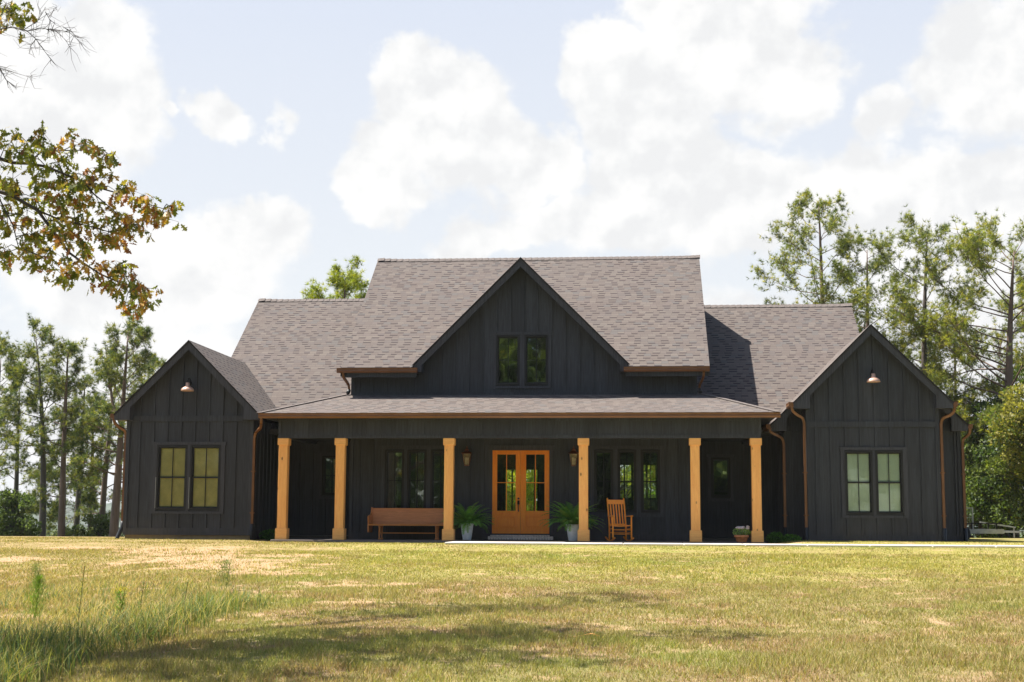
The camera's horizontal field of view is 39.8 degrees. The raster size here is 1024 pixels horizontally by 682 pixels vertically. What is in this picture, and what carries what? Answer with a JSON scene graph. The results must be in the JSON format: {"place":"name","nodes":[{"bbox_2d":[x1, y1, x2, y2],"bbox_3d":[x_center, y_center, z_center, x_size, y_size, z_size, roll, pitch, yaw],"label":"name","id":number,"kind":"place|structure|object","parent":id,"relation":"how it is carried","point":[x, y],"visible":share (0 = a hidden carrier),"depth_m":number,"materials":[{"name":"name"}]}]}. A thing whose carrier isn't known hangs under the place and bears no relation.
{"place":"outdoors","nodes":[
{"label":"outdoors","id":0,"kind":"place"},
{"bbox_2d":[0,569,279,681],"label":"tall grass","id":1,"kind":"structure","parent":0,"point":[16,660],"depth_m":16.42,"materials":[{"name":"green plant"}]},
{"bbox_2d":[0,527,1023,681],"bbox_3d":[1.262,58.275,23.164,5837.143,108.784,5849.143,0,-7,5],"label":"lawn","id":2,"kind":"structure","parent":0,"point":[227,556],"depth_m":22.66,"materials":[{"name":"plant"}]},
{"bbox_2d":[0,335,38,478],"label":"pine tree","id":3,"kind":"object","parent":2,"relation":"on","point":[23,460],"visible":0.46,"depth_m":66.55,"materials":[{"name":"green plant"}]},
{"bbox_2d":[0,488,41,535],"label":"bush","id":4,"kind":"object","parent":2,"relation":"on","point":[14,523],"visible":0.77,"depth_m":58.72,"materials":[{"name":"green plant"}]},
{"bbox_2d":[0,380,56,515],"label":"pine tree","id":5,"kind":"object","parent":2,"relation":"on","point":[3,461],"visible":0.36,"depth_m":73.70,"materials":[{"name":"green plant"}]},
{"bbox_2d":[24,563,45,587],"bbox_3d":[-7.944,3.938,23.669,0.369,0.460,0.366,0,-7,5],"label":"bushy weed","id":6,"kind":"object","parent":2,"relation":"on","point":[35,570],"visible":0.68,"depth_m":23.67,"materials":[{"name":"green plant"}]},
{"bbox_2d":[23,574,48,619],"bbox_3d":[-5.639,3.098,16.805,0.347,0.672,0.347,4,-8,-29],"label":"feathery weed","id":7,"kind":"object","parent":2,"relation":"on","point":[36,598],"visible":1,"depth_m":16.79,"materials":[{"name":"green plant"}]},
{"bbox_2d":[0,313,89,535],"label":"pine tree","id":8,"kind":"object","parent":2,"relation":"on","point":[40,378],"visible":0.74,"depth_m":64.15,"materials":[{"name":"green plant"}]},
{"bbox_2d":[19,458,70,535],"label":"pine tree","id":9,"kind":"object","parent":2,"relation":"on","point":[49,528],"visible":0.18,"depth_m":76.13,"materials":[{"name":"green plant"}]},
{"bbox_2d":[18,335,105,536],"bbox_3d":[-20.090,5.015,63.259,3.904,10.701,3.631,2,-8,-15],"label":"pine tree","id":10,"kind":"object","parent":2,"relation":"on","point":[65,445],"visible":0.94,"depth_m":63.24,"materials":[{"name":"green plant"}]},
{"bbox_2d":[23,460,100,536],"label":"pine tree","id":11,"kind":"object","parent":2,"relation":"on","point":[55,506],"visible":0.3,"depth_m":73.60,"materials":[{"name":"green plant"}]},
{"bbox_2d":[46,373,107,536],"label":"pine tree","id":12,"kind":"object","parent":2,"relation":"on","point":[78,489],"visible":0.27,"depth_m":70.08,"materials":[{"name":"green plant"}]},
{"bbox_2d":[76,561,85,619],"bbox_3d":[-5.195,3.041,17.066,0.160,0.822,0.114,0,-7,5],"label":"weed stalk","id":13,"kind":"object","parent":2,"relation":"on","point":[83,577],"visible":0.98,"depth_m":17.07,"materials":[{"name":"green plant"}]},
{"bbox_2d":[0,0,186,320],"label":"oak tree","id":14,"kind":"object","parent":2,"relation":"on","point":[10,191],"visible":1,"depth_m":15.63,"materials":[{"name":"green plant"}]},
{"bbox_2d":[66,390,121,529],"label":"pine tree","id":15,"kind":"object","parent":2,"relation":"on","point":[113,456],"visible":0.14,"depth_m":72.17,"materials":[{"name":"green plant"}]},
{"bbox_2d":[69,512,124,536],"bbox_3d":[-18.449,9.118,63.534,2.792,2.840,2.943,-5,-9,35],"label":"bush","id":16,"kind":"object","parent":2,"relation":"on","point":[100,527],"visible":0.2,"depth_m":63.41,"materials":[{"name":"green plant"}]},
{"bbox_2d":[53,346,151,519],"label":"pine tree","id":17,"kind":"object","parent":2,"relation":"on","point":[90,498],"visible":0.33,"depth_m":66.90,"materials":[{"name":"green plant"}]},
{"bbox_2d":[66,311,157,536],"bbox_3d":[-17.243,4.380,62.286,4.380,11.585,5.210,0,-7,5],"label":"pine tree","id":18,"kind":"object","parent":2,"relation":"on","point":[143,335],"visible":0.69,"depth_m":62.01,"materials":[{"name":"green plant"}]},
{"bbox_2d":[112,586,128,613],"bbox_3d":[-4.986,3.323,18.027,0.260,0.409,0.250,0,-7,5],"label":"goldenrod","id":19,"kind":"object","parent":2,"relation":"on","point":[119,591],"visible":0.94,"depth_m":18.02,"materials":[{"name":"yellow plant"}]},
{"bbox_2d":[137,578,146,607],"bbox_3d":[-4.636,3.223,17.702,0.124,0.554,0.077,0,-7,5],"label":"weed stalk","id":20,"kind":"object","parent":2,"relation":"on","point":[142,593],"visible":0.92,"depth_m":17.71,"materials":[{"name":"green plant"}]},
{"bbox_2d":[146,351,166,376],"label":"pine tree","id":21,"kind":"object","parent":2,"relation":"on","point":[161,362],"visible":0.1,"depth_m":70.09,"materials":[{"name":"green plant"}]},
{"bbox_2d":[214,559,237,586],"bbox_3d":[-4.447,3.628,21.994,0.387,0.497,0.368,2,-7,-13],"label":"bushy weed","id":22,"kind":"object","parent":2,"relation":"on","point":[226,566],"visible":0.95,"depth_m":21.98,"materials":[{"name":"green plant"}]},
{"bbox_2d":[258,529,274,539],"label":"shrub","id":23,"kind":"object","parent":2,"relation":"on","point":[268,532],"visible":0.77,"depth_m":39.76,"materials":[{"name":"green plant"}]},
{"bbox_2d":[300,255,369,298],"bbox_3d":[-7.354,3.107,61.257,4.172,13.942,4.476,4,-8,-25],"label":"tree","id":24,"kind":"object","parent":2,"relation":"on","point":[351,281],"visible":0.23,"depth_m":61.51,"materials":[{"name":"green plant"}]},
{"bbox_2d":[507,470,536,510],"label":"broadleaf tree","id":25,"kind":"object","parent":2,"relation":"on","point":[529,486],"visible":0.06,"depth_m":60.82,"materials":[{"name":"green plant"}]},
{"bbox_2d":[507,474,536,510],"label":"broadleaf tree","id":26,"kind":"object","parent":2,"relation":"on","point":[514,500],"visible":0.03,"depth_m":59.54,"materials":[{"name":"green plant"}]},
{"bbox_2d":[110,255,972,543],"bbox_3d":[1.249,2.557,46.135,23.920,10.665,16.440,0,-7,5],"label":"farmhouse","id":27,"kind":"object","parent":2,"relation":"on","point":[448,384],"visible":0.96,"depth_m":40.43,"materials":[{"name":"grey wood"}]},
{"bbox_2d":[155,445,187,508],"bbox_3d":[-9.549,3.827,39.732,0.882,1.790,0.160,0,-7,5],"label":"window","id":28,"kind":"structure","parent":27,"relation":"in","point":[171,470],"depth_m":39.76,"materials":[{"name":"beige glass"}]},
{"bbox_2d":[188,445,220,509],"bbox_3d":[-8.592,3.821,39.649,0.882,1.790,0.160,0,-7,5],"label":"window","id":29,"kind":"structure","parent":27,"relation":"in","point":[205,460],"depth_m":39.68,"materials":[{"name":"yellow glass"}]},
{"bbox_2d":[322,456,335,494],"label":"window","id":30,"kind":"structure","parent":27,"relation":"in","point":[324,458],"depth_m":42.47,"materials":[{"name":"black plastic"}]},
{"bbox_2d":[384,450,403,507],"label":"window","id":31,"kind":"structure","parent":27,"relation":"in","point":[387,452],"depth_m":40.75,"materials":[{"name":"black plastic"}]},
{"bbox_2d":[367,507,454,539],"bbox_3d":[-2.832,5.127,39.759,2.376,0.905,0.635,0,-7,5],"label":"pew","id":32,"kind":"object","parent":27,"relation":"on","point":[380,517],"visible":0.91,"depth_m":39.96,"materials":[{"name":"brown wood"}]},
{"bbox_2d":[407,450,426,507],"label":"window","id":33,"kind":"structure","parent":27,"relation":"in","point":[409,452],"depth_m":40.72,"materials":[{"name":"black plastic"}]},
{"bbox_2d":[430,450,443,507],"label":"window","id":34,"kind":"structure","parent":27,"relation":"in","point":[432,480],"depth_m":40.67,"materials":[{"name":"black plastic"}]},
{"bbox_2d":[441,502,493,539],"bbox_3d":[-1.192,4.986,39.266,1.573,1.075,1.510,4,-8,-30],"label":"potted fern","id":35,"kind":"object","parent":27,"relation":"on","point":[467,520],"visible":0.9,"depth_m":39.12,"materials":[{"name":"green plant"}]},
{"bbox_2d":[492,450,520,533],"bbox_3d":[-0.162,4.319,40.410,0.814,2.390,0.122,0,-7,5],"label":"door","id":36,"kind":"structure","parent":27,"relation":"in","point":[505,522],"depth_m":40.37,"materials":[{"name":"brown wood"}]},
{"bbox_2d":[496,335,519,384],"bbox_3d":[-0.112,0.552,40.949,0.690,1.450,0.155,0,-7,5],"label":"window","id":37,"kind":"structure","parent":27,"relation":"in","point":[497,336],"depth_m":40.90,"materials":[{"name":"black plastic"}]},
{"bbox_2d":[503,467,538,510],"bbox_3d":[0.333,5.699,50.571,1.290,2.350,0.155,0,-7,5],"label":"window","id":38,"kind":"structure","parent":27,"relation":"in","point":[504,468],"depth_m":50.60,"materials":[{"name":"black plastic"}]},
{"bbox_2d":[521,450,548,533],"bbox_3d":[0.659,4.318,40.372,0.816,2.390,0.055,0,-7,5],"label":"door","id":39,"kind":"structure","parent":27,"relation":"in","point":[530,520],"depth_m":40.30,"materials":[{"name":"brown wood"}]},
{"bbox_2d":[524,335,547,384],"bbox_3d":[0.705,0.547,40.878,0.690,1.450,0.155,0,-7,5],"label":"window","id":40,"kind":"structure","parent":27,"relation":"in","point":[525,336],"depth_m":40.83,"materials":[{"name":"black plastic"}]},
{"bbox_2d":[539,501,604,540],"bbox_3d":[1.647,4.875,38.869,1.854,1.224,1.857,0,-7,5],"label":"potted fern","id":41,"kind":"object","parent":27,"relation":"on","point":[569,516],"visible":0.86,"depth_m":38.72,"materials":[{"name":"green plant"}]},
{"bbox_2d":[594,450,612,511],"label":"window","id":42,"kind":"structure","parent":27,"relation":"in","point":[595,451],"depth_m":40.25,"materials":[{"name":"black plastic"}]},
{"bbox_2d":[605,498,633,540],"bbox_3d":[2.933,4.877,38.687,0.590,1.179,0.934,2,-7,-12],"label":"rocking chair","id":43,"kind":"object","parent":27,"relation":"on","point":[615,502],"visible":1,"depth_m":38.86,"materials":[{"name":"brown wood"}]},
{"bbox_2d":[610,463,632,499],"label":"window","id":44,"kind":"structure","parent":27,"relation":"in","point":[621,464],"depth_m":50.31,"materials":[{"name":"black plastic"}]},
{"bbox_2d":[617,450,636,512],"bbox_3d":[3.268,3.983,40.212,0.530,1.770,0.155,0,-7,5],"label":"window","id":45,"kind":"structure","parent":27,"relation":"in","point":[618,451],"depth_m":40.19,"materials":[{"name":"black plastic"}]},
{"bbox_2d":[641,450,659,512],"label":"window","id":46,"kind":"structure","parent":27,"relation":"in","point":[642,451],"depth_m":40.11,"materials":[{"name":"black plastic"}]},
{"bbox_2d":[644,463,656,499],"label":"window","id":47,"kind":"structure","parent":27,"relation":"in","point":[655,464],"depth_m":50.22,"materials":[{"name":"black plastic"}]},
{"bbox_2d":[711,458,730,497],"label":"window","id":48,"kind":"structure","parent":27,"relation":"in","point":[712,459],"depth_m":41.43,"materials":[{"name":"black plastic"}]},
{"bbox_2d":[732,525,750,541],"bbox_3d":[6.121,5.132,37.648,0.517,0.448,0.454,0,-7,5],"label":"flower pot","id":49,"kind":"object","parent":27,"relation":"on","point":[742,537],"visible":1,"depth_m":37.54,"materials":[{"name":"ceramic"}]},
{"bbox_2d":[844,451,873,513],"bbox_3d":[9.378,3.827,38.280,0.740,1.710,0.155,0,-7,5],"label":"window","id":50,"kind":"structure","parent":27,"relation":"in","point":[858,464],"depth_m":38.30,"materials":[{"name":"glass"}]},
{"bbox_2d":[875,451,904,513],"bbox_3d":[10.185,3.822,38.210,0.740,1.710,0.155,0,-7,5],"label":"window","id":51,"kind":"structure","parent":27,"relation":"in","point":[889,477],"depth_m":38.24,"materials":[{"name":"glass"}]},
{"bbox_2d":[620,465,654,496],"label":"broadleaf tree","id":52,"kind":"object","parent":2,"relation":"on","point":[627,466],"visible":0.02,"depth_m":62.72,"materials":[{"name":"green plant"}]},
{"bbox_2d":[620,465,655,499],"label":"broadleaf tree","id":53,"kind":"object","parent":2,"relation":"on","point":[628,492],"visible":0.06,"depth_m":59.83,"materials":[{"name":"green plant"}]},
{"bbox_2d":[445,541,1023,547],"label":"walkway","id":54,"kind":"structure","parent":2,"relation":"on","point":[700,544],"depth_m":35.27,"materials":[{"name":"concrete"}]},
{"bbox_2d":[765,532,784,542],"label":"shrub","id":55,"kind":"object","parent":2,"relation":"on","point":[777,537],"visible":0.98,"depth_m":38.10,"materials":[{"name":"green plant"}]},
{"bbox_2d":[780,534,802,541],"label":"shrub","id":56,"kind":"object","parent":2,"relation":"on","point":[786,538],"visible":0.83,"depth_m":37.94,"materials":[{"name":"green plant"}]},
{"bbox_2d":[746,186,945,384],"bbox_3d":[13.335,1.352,61.315,9.999,16.892,10.062,0,-7,5],"label":"pine tree","id":57,"kind":"object","parent":2,"relation":"on","point":[824,293],"visible":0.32,"depth_m":62.02,"materials":[{"name":"green plant"}]},
{"bbox_2d":[827,228,929,357],"bbox_3d":[15.400,2.279,60.261,4.980,14.508,4.974,-7,-10,44],"label":"pine tree","id":58,"kind":"object","parent":2,"relation":"on","point":[878,260],"visible":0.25,"depth_m":60.64,"materials":[{"name":"green plant"}]},
{"bbox_2d":[851,204,1019,447],"bbox_3d":[17.119,1.615,58.190,7.443,14.931,6.437,4,-8,-27],"label":"pine tree","id":59,"kind":"object","parent":2,"relation":"on","point":[952,254],"visible":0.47,"depth_m":58.27,"materials":[{"name":"green plant"}]},
{"bbox_2d":[879,207,1023,537],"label":"pine tree","id":60,"kind":"object","parent":2,"relation":"on","point":[946,336],"visible":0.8,"depth_m":56.53,"materials":[{"name":"green plant"}]},
{"bbox_2d":[914,307,1003,437],"bbox_3d":[19.486,4.134,61.613,4.852,11.561,4.995,0,-7,5],"label":"pine tree","id":61,"kind":"object","parent":2,"relation":"on","point":[973,363],"visible":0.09,"depth_m":62.12,"materials":[{"name":"green plant"}]},
{"bbox_2d":[952,393,1021,537],"bbox_3d":[18.794,5.380,56.514,4.800,6.873,5.140,0,-7,5],"label":"broadleaf tree","id":62,"kind":"object","parent":2,"relation":"on","point":[976,409],"visible":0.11,"depth_m":55.61,"materials":[{"name":"green plant"}]},
{"bbox_2d":[966,507,1020,538],"bbox_3d":[14.570,5.877,45.152,3.151,1.120,1.900,-1,-7,9],"label":"utility trailer","id":63,"kind":"object","parent":2,"relation":"on","point":[985,531],"visible":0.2,"depth_m":44.33,"materials":[{"name":"metal"}]},
{"bbox_2d":[964,430,1023,537],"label":"broadleaf tree","id":64,"kind":"object","parent":2,"relation":"on","point":[978,495],"visible":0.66,"depth_m":53.26,"materials":[{"name":"green plant"}]},
{"bbox_2d":[980,382,1023,537],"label":"broadleaf tree","id":65,"kind":"object","parent":2,"relation":"on","point":[1012,428],"visible":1,"depth_m":51.93,"materials":[{"name":"green plant"}]},
{"bbox_2d":[986,271,1023,402],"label":"pine tree","id":66,"kind":"object","parent":2,"relation":"on","point":[1019,319],"visible":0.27,"depth_m":60.00,"materials":[{"name":"green plant"}]},
{"bbox_2d":[986,356,1023,497],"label":"broadleaf tree","id":67,"kind":"object","parent":2,"relation":"on","point":[1021,374],"visible":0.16,"depth_m":57.85,"materials":[{"name":"green plant"}]},
{"bbox_2d":[0,0,1023,503],"label":"sky","id":68,"kind":"structure","parent":0,"point":[292,137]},
{"bbox_2d":[4,502,1023,530],"bbox_3d":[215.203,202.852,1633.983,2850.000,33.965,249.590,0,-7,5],"label":"wooded hill","id":69,"kind":"structure","parent":0,"point":[108,508],"depth_m":1602.23,"materials":[{"name":"green plant"}]}
]}

